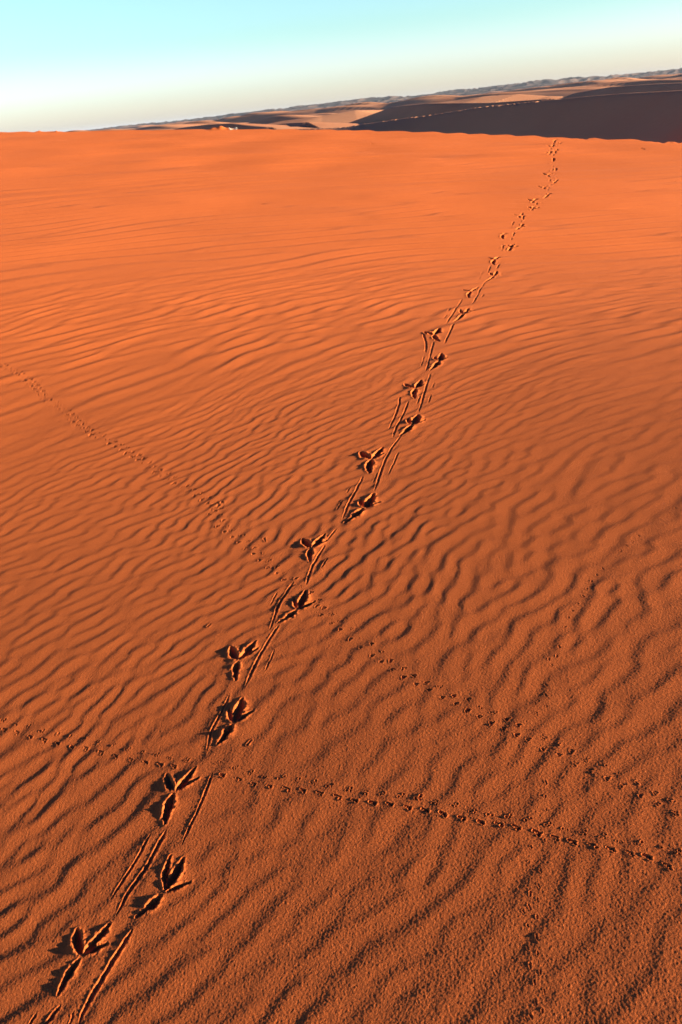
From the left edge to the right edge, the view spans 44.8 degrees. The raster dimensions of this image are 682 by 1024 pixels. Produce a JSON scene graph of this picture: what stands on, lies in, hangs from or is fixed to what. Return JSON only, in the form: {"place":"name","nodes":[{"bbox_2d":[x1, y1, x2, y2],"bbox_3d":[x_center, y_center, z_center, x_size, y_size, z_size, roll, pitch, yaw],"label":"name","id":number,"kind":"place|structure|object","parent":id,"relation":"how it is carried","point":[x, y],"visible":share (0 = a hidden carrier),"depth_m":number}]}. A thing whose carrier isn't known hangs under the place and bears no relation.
{"place":"outdoors","nodes":[
{"label":"outdoors","id":0,"kind":"place"},
{"bbox_2d":[0,126,681,1023],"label":"sand dune","id":1,"kind":"structure","parent":0,"point":[258,368],"depth_m":2.83},
{"bbox_2d":[28,1012,37,1023],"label":"scratch line","id":2,"kind":"object","parent":1,"relation":"on","point":[33,1017],"visible":1,"depth_m":1.63},
{"bbox_2d":[44,1004,61,1023],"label":"scratch line","id":3,"kind":"object","parent":1,"relation":"on","point":[52,1014],"visible":1,"depth_m":1.63},
{"bbox_2d":[68,1010,74,1023],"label":"scratch line","id":4,"kind":"object","parent":1,"relation":"on","point":[72,1017],"visible":1,"depth_m":1.61},
{"bbox_2d":[55,920,113,997],"bbox_3d":[-0.534,0.930,1.723,0.105,0.025,0.158,-6,26,0],"label":"bird footprint","id":5,"kind":"object","parent":1,"relation":"on","point":[79,943],"visible":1,"depth_m":1.74},
{"bbox_2d":[78,928,133,1023],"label":"scratch line","id":6,"kind":"object","parent":1,"relation":"on","point":[99,982],"visible":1,"depth_m":1.68},
{"bbox_2d":[110,833,151,898],"bbox_3d":[-0.480,0.814,1.907,0.017,0.016,0.180,4,28,19],"label":"scratch line","id":7,"kind":"object","parent":1,"relation":"on","point":[131,867],"visible":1,"depth_m":1.90},
{"bbox_2d":[116,829,166,915],"bbox_3d":[-0.451,0.819,1.887,0.024,0.020,0.229,5,28,20],"label":"scratch line","id":8,"kind":"object","parent":1,"relation":"on","point":[144,870],"visible":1,"depth_m":1.89},
{"bbox_2d":[157,761,164,766],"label":"paw mark","id":9,"kind":"object","parent":1,"relation":"on","point":[160,764],"visible":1,"depth_m":2.18},
{"bbox_2d":[133,853,193,919],"bbox_3d":[-0.379,0.835,1.833,0.100,0.025,0.172,4,28,18],"label":"bird footprint","id":10,"kind":"object","parent":1,"relation":"on","point":[171,875],"visible":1,"depth_m":1.84},
{"bbox_2d":[170,763,177,768],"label":"paw mark","id":11,"kind":"object","parent":1,"relation":"on","point":[174,766],"visible":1,"depth_m":2.16},
{"bbox_2d":[158,765,201,825],"bbox_3d":[-0.406,0.712,2.071,0.109,0.028,0.188,-6,26,0],"label":"bird footprint","id":12,"kind":"object","parent":1,"relation":"on","point":[173,785],"visible":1,"depth_m":2.09},
{"bbox_2d":[182,772,212,843],"bbox_3d":[-0.346,0.721,2.021,0.017,0.016,0.224,1,27,13],"label":"scratch line","id":13,"kind":"object","parent":1,"relation":"on","point":[202,800],"visible":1,"depth_m":2.02},
{"bbox_2d":[205,693,230,754],"bbox_3d":[-0.343,0.580,2.278,0.024,0.016,0.238,0,27,12],"label":"scratch line","id":14,"kind":"object","parent":1,"relation":"on","point":[214,724],"visible":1,"depth_m":2.27},
{"bbox_2d":[218,772,225,777],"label":"paw mark","id":15,"kind":"object","parent":1,"relation":"on","point":[222,775],"visible":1,"depth_m":2.10},
{"bbox_2d":[215,695,256,745],"bbox_3d":[-0.298,0.576,2.275,0.096,0.028,0.192,10,30,28],"label":"bird footprint","id":16,"kind":"object","parent":1,"relation":"on","point":[239,710],"visible":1,"depth_m":2.29},
{"bbox_2d":[223,639,260,681],"bbox_3d":[-0.302,0.452,2.501,0.118,0.026,0.192,-6,26,0],"label":"bird footprint","id":17,"kind":"object","parent":1,"relation":"on","point":[236,654],"visible":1,"depth_m":2.53},
{"bbox_2d":[244,624,279,687],"bbox_3d":[-0.242,0.431,2.508,0.024,0.022,0.299,3,27,17],"label":"scratch line","id":18,"kind":"object","parent":1,"relation":"on","point":[259,655],"visible":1,"depth_m":2.50},
{"bbox_2d":[264,649,274,671],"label":"scratch line","id":19,"kind":"object","parent":1,"relation":"on","point":[270,659],"visible":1,"depth_m":2.48},
{"bbox_2d":[270,592,277,605],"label":"scratch line","id":20,"kind":"object","parent":1,"relation":"on","point":[274,598],"visible":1,"depth_m":2.77},
{"bbox_2d":[269,602,281,630],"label":"scratch line","id":21,"kind":"object","parent":1,"relation":"on","point":[273,621],"visible":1,"depth_m":2.66},
{"bbox_2d":[274,581,294,613],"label":"scratch line","id":22,"kind":"object","parent":1,"relation":"on","point":[284,595],"visible":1,"depth_m":2.76},
{"bbox_2d":[282,785,290,791],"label":"paw mark","id":23,"kind":"object","parent":1,"relation":"on","point":[287,788],"visible":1,"depth_m":2.02},
{"bbox_2d":[276,588,317,622],"bbox_3d":[-0.146,0.310,2.699,0.103,0.027,0.196,18,35,40],"label":"bird footprint","id":24,"kind":"object","parent":1,"relation":"on","point":[302,600],"visible":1,"depth_m":2.70},
{"bbox_2d":[299,787,306,793],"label":"paw mark","id":25,"kind":"object","parent":1,"relation":"on","point":[303,790],"visible":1,"depth_m":2.00},
{"bbox_2d":[296,533,329,561],"bbox_3d":[-0.102,0.134,3.013,0.126,0.029,0.194,-6,26,0],"label":"bird footprint","id":26,"kind":"object","parent":1,"relation":"on","point":[310,552],"visible":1,"depth_m":3.04},
{"bbox_2d":[305,544,325,584],"bbox_3d":[-0.094,0.183,2.911,0.027,0.016,0.269,2,27,15],"label":"scratch line","id":27,"kind":"object","parent":1,"relation":"on","point":[312,565],"visible":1,"depth_m":2.91},
{"bbox_2d":[316,790,324,795],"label":"paw mark","id":28,"kind":"object","parent":1,"relation":"on","point":[321,792],"visible":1,"depth_m":1.98},
{"bbox_2d":[327,528,336,540],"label":"scratch line","id":29,"kind":"object","parent":1,"relation":"on","point":[333,532],"visible":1,"depth_m":3.08},
{"bbox_2d":[333,792,342,800],"bbox_3d":[-0.006,0.675,1.963,0.017,0.007,0.032,-18,29,-23],"label":"paw mark","id":30,"kind":"object","parent":1,"relation":"on","point":[340,797],"visible":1,"depth_m":1.96},
{"bbox_2d":[336,499,343,509],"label":"scratch line","id":31,"kind":"object","parent":1,"relation":"on","point":[340,504],"visible":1,"depth_m":3.28},
{"bbox_2d":[342,476,363,519],"bbox_3d":[0.046,-0.060,3.318,0.025,0.020,0.371,2,27,15],"label":"scratch line","id":32,"kind":"object","parent":1,"relation":"on","point":[348,503],"visible":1,"depth_m":3.32},
{"bbox_2d":[350,797,359,802],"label":"paw mark","id":33,"kind":"object","parent":1,"relation":"on","point":[354,799],"visible":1,"depth_m":1.94},
{"bbox_2d":[342,492,382,523],"bbox_3d":[0.078,-0.012,3.227,0.112,0.032,0.262,16,33,37],"label":"bird footprint","id":34,"kind":"object","parent":1,"relation":"on","point":[366,503],"visible":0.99,"depth_m":3.24},
{"bbox_2d":[356,446,385,473],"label":"bird footprint","id":35,"kind":"object","parent":1,"relation":"on","point":[370,464],"visible":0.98,"depth_m":3.63},
{"bbox_2d":[368,799,377,805],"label":"paw mark","id":36,"kind":"object","parent":1,"relation":"on","point":[373,802],"visible":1,"depth_m":1.93},
{"bbox_2d":[374,436,401,489],"bbox_3d":[0.199,-0.223,3.578,0.033,0.024,0.578,2,27,16],"label":"scratch line","id":37,"kind":"object","parent":1,"relation":"on","point":[378,480],"visible":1,"depth_m":3.57},
{"bbox_2d":[385,800,394,806],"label":"paw mark","id":38,"kind":"object","parent":1,"relation":"on","point":[387,802],"visible":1,"depth_m":1.91},
{"bbox_2d":[388,452,398,474],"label":"scratch line","id":39,"kind":"object","parent":1,"relation":"on","point":[394,461],"visible":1,"depth_m":3.55},
{"bbox_2d":[389,395,401,428],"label":"scratch line","id":40,"kind":"object","parent":1,"relation":"on","point":[397,410],"visible":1,"depth_m":4.08},
{"bbox_2d":[393,401,408,437],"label":"scratch line","id":41,"kind":"object","parent":1,"relation":"on","point":[401,417],"visible":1,"depth_m":3.98},
{"bbox_2d":[403,804,412,810],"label":"paw mark","id":42,"kind":"object","parent":1,"relation":"on","point":[408,807],"visible":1,"depth_m":1.89},
{"bbox_2d":[398,413,426,435],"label":"bird footprint","id":43,"kind":"object","parent":1,"relation":"on","point":[411,422],"visible":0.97,"depth_m":3.93},
{"bbox_2d":[403,379,425,398],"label":"bird footprint","id":44,"kind":"object","parent":1,"relation":"on","point":[414,392],"visible":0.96,"depth_m":4.38},
{"bbox_2d":[418,373,430,412],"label":"scratch line","id":45,"kind":"object","parent":1,"relation":"on","point":[424,393],"visible":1,"depth_m":4.27},
{"bbox_2d":[419,806,430,813],"bbox_3d":[0.192,0.676,1.875,0.029,0.008,0.019,11,30,30],"label":"paw mark","id":46,"kind":"object","parent":1,"relation":"on","point":[425,809],"visible":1,"depth_m":1.88},
{"bbox_2d":[423,333,427,352],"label":"scratch line","id":47,"kind":"object","parent":1,"relation":"on","point":[425,341],"visible":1,"depth_m":5.10},
{"bbox_2d":[425,341,433,372],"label":"scratch line","id":48,"kind":"object","parent":1,"relation":"on","point":[429,357],"visible":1,"depth_m":4.82},
{"bbox_2d":[422,327,443,341],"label":"bird footprint","id":49,"kind":"object","parent":1,"relation":"on","point":[434,333],"visible":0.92,"depth_m":5.28},
{"bbox_2d":[429,352,447,370],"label":"bird footprint","id":50,"kind":"object","parent":1,"relation":"on","point":[439,358],"visible":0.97,"depth_m":4.74},
{"bbox_2d":[438,809,447,816],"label":"paw mark","id":51,"kind":"object","parent":1,"relation":"on","point":[443,813],"visible":1,"depth_m":1.86},
{"bbox_2d":[445,324,453,342],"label":"scratch line","id":52,"kind":"object","parent":1,"relation":"on","point":[447,337],"visible":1,"depth_m":5.23},
{"bbox_2d":[446,300,461,324],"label":"scratch line","id":53,"kind":"object","parent":1,"relation":"on","point":[453,312],"visible":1,"depth_m":5.75},
{"bbox_2d":[457,814,467,821],"bbox_3d":[0.269,0.680,1.834,0.024,0.007,0.022,-2,26,8],"label":"paw mark","id":54,"kind":"object","parent":1,"relation":"on","point":[464,818],"visible":1,"depth_m":1.84},
{"bbox_2d":[454,308,474,321],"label":"bird footprint","id":55,"kind":"object","parent":1,"relation":"on","point":[465,311],"visible":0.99,"depth_m":5.74},
{"bbox_2d":[462,287,479,297],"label":"bird footprint","id":56,"kind":"object","parent":1,"relation":"on","point":[469,293],"visible":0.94,"depth_m":6.36},
{"bbox_2d":[471,283,484,304],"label":"scratch line","id":57,"kind":"object","parent":1,"relation":"on","point":[479,291],"visible":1,"depth_m":6.28},
{"bbox_2d":[476,818,485,824],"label":"paw mark","id":58,"kind":"object","parent":1,"relation":"on","point":[481,821],"visible":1,"depth_m":1.82},
{"bbox_2d":[484,270,502,281],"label":"bird footprint","id":59,"kind":"object","parent":1,"relation":"on","point":[495,273],"visible":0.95,"depth_m":6.90},
{"bbox_2d":[485,257,501,264],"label":"bird footprint","id":60,"kind":"object","parent":1,"relation":"on","point":[493,261],"visible":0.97,"depth_m":7.47},
{"bbox_2d":[494,820,504,827],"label":"paw mark","id":61,"kind":"object","parent":1,"relation":"on","point":[501,824],"visible":1,"depth_m":1.80},
{"bbox_2d":[498,233,507,238],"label":"bird footprint","id":62,"kind":"object","parent":1,"relation":"on","point":[502,236],"visible":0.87,"depth_m":8.58},
{"bbox_2d":[503,716,510,721],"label":"paw mark","id":63,"kind":"object","parent":1,"relation":"on","point":[507,718],"visible":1,"depth_m":2.08},
{"bbox_2d":[504,813,512,817],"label":"paw mark","id":64,"kind":"object","parent":1,"relation":"on","point":[508,816],"visible":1,"depth_m":1.81},
{"bbox_2d":[506,244,517,250],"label":"bird footprint","id":65,"kind":"object","parent":1,"relation":"on","point":[511,247],"visible":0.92,"depth_m":8.01},
{"bbox_2d":[511,823,521,830],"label":"paw mark","id":66,"kind":"object","parent":1,"relation":"on","point":[517,827],"visible":1,"depth_m":1.78},
{"bbox_2d":[512,212,524,217],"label":"bird footprint","id":67,"kind":"object","parent":1,"relation":"on","point":[522,214],"visible":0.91,"depth_m":9.86},
{"bbox_2d":[516,223,527,229],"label":"bird footprint","id":68,"kind":"object","parent":1,"relation":"on","point":[521,225],"visible":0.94,"depth_m":9.14},
{"bbox_2d":[527,199,538,202],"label":"bird footprint","id":69,"kind":"object","parent":1,"relation":"on","point":[532,200],"visible":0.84,"depth_m":10.88},
{"bbox_2d":[528,206,539,210],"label":"bird footprint","id":70,"kind":"object","parent":1,"relation":"on","point":[532,208],"visible":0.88,"depth_m":10.26},
{"bbox_2d":[531,827,544,836],"bbox_3d":[0.418,0.684,1.762,0.028,0.007,0.021,18,34,39],"label":"paw mark","id":71,"kind":"object","parent":1,"relation":"on","point":[537,832],"visible":1,"depth_m":1.76},
{"bbox_2d":[541,746,547,751],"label":"paw mark","id":72,"kind":"object","parent":1,"relation":"on","point":[543,748],"visible":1,"depth_m":1.97},
{"bbox_2d":[543,821,552,826],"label":"paw mark","id":73,"kind":"object","parent":1,"relation":"on","point":[549,824],"visible":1,"depth_m":1.77},
{"bbox_2d":[550,833,560,840],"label":"paw mark","id":74,"kind":"object","parent":1,"relation":"on","point":[556,836],"visible":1,"depth_m":1.74},
{"bbox_2d":[566,837,577,845],"bbox_3d":[0.484,0.688,1.726,0.030,0.007,0.017,19,35,40],"label":"paw mark","id":75,"kind":"object","parent":1,"relation":"on","point":[572,841],"visible":1,"depth_m":1.73},
{"bbox_2d":[569,748,576,753],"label":"paw mark","id":76,"kind":"object","parent":1,"relation":"on","point":[572,750],"visible":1,"depth_m":1.94},
{"bbox_2d":[587,767,594,772],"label":"paw mark","id":77,"kind":"object","parent":1,"relation":"on","point":[590,770],"visible":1,"depth_m":1.88},
{"bbox_2d":[587,842,599,849],"bbox_3d":[0.522,0.688,1.707,0.016,0.006,0.028,-21,30,-29],"label":"paw mark","id":78,"kind":"object","parent":1,"relation":"on","point":[595,846],"visible":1,"depth_m":1.71},
{"bbox_2d":[604,775,611,781],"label":"paw mark","id":79,"kind":"object","parent":1,"relation":"on","point":[607,778],"visible":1,"depth_m":1.85},
{"bbox_2d":[605,845,616,851],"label":"paw mark","id":80,"kind":"object","parent":1,"relation":"on","point":[612,849],"visible":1,"depth_m":1.69},
{"bbox_2d":[619,782,628,788],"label":"paw mark","id":81,"kind":"object","parent":1,"relation":"on","point":[621,785],"visible":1,"depth_m":1.83},
{"bbox_2d":[625,849,635,856],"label":"paw mark","id":82,"kind":"object","parent":1,"relation":"on","point":[630,852],"visible":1,"depth_m":1.67},
{"bbox_2d":[634,779,640,784],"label":"paw mark","id":83,"kind":"object","parent":1,"relation":"on","point":[636,781],"visible":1,"depth_m":1.83},
{"bbox_2d":[635,839,643,846],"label":"paw mark","id":84,"kind":"object","parent":1,"relation":"on","point":[641,841],"visible":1,"depth_m":1.69},
{"bbox_2d":[636,793,643,798],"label":"paw mark","id":85,"kind":"object","parent":1,"relation":"on","point":[640,795],"visible":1,"depth_m":1.79},
{"bbox_2d":[640,852,653,860],"bbox_3d":[0.615,0.692,1.660,0.029,0.006,0.018,10,30,29],"label":"paw mark","id":86,"kind":"object","parent":1,"relation":"on","point":[648,856],"visible":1,"depth_m":1.66},
{"bbox_2d":[653,801,661,806],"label":"paw mark","id":87,"kind":"object","parent":1,"relation":"on","point":[656,803],"visible":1,"depth_m":1.76},
{"bbox_2d":[662,861,673,871],"bbox_3d":[0.647,0.698,1.632,0.016,0.005,0.029,-15,28,-18],"label":"paw mark","id":88,"kind":"object","parent":1,"relation":"on","point":[669,866],"visible":1,"depth_m":1.63},
{"bbox_2d":[667,797,674,802],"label":"paw mark","id":89,"kind":"object","parent":1,"relation":"on","point":[669,799],"visible":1,"depth_m":1.77},
{"bbox_2d":[671,809,680,816],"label":"paw mark","id":90,"kind":"object","parent":1,"relation":"on","point":[675,813],"visible":1,"depth_m":1.74},
{"bbox_2d":[672,848,681,855],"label":"paw mark","id":91,"kind":"object","parent":1,"relation":"on","point":[679,850],"visible":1,"depth_m":1.66},
{"bbox_2d":[0,0,681,131],"label":"sky","id":92,"kind":"structure","parent":0,"point":[66,65]},
{"bbox_2d":[66,73,681,142],"bbox_3d":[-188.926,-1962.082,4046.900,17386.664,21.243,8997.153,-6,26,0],"label":"distant dunes","id":93,"kind":"structure","parent":0,"point":[647,108],"depth_m":76.47},
{"bbox_2d":[88,68,681,130],"bbox_3d":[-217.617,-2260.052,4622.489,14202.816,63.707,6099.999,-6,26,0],"label":"distant hills","id":94,"kind":"structure","parent":0,"point":[506,87],"depth_m":4887.60}
]}

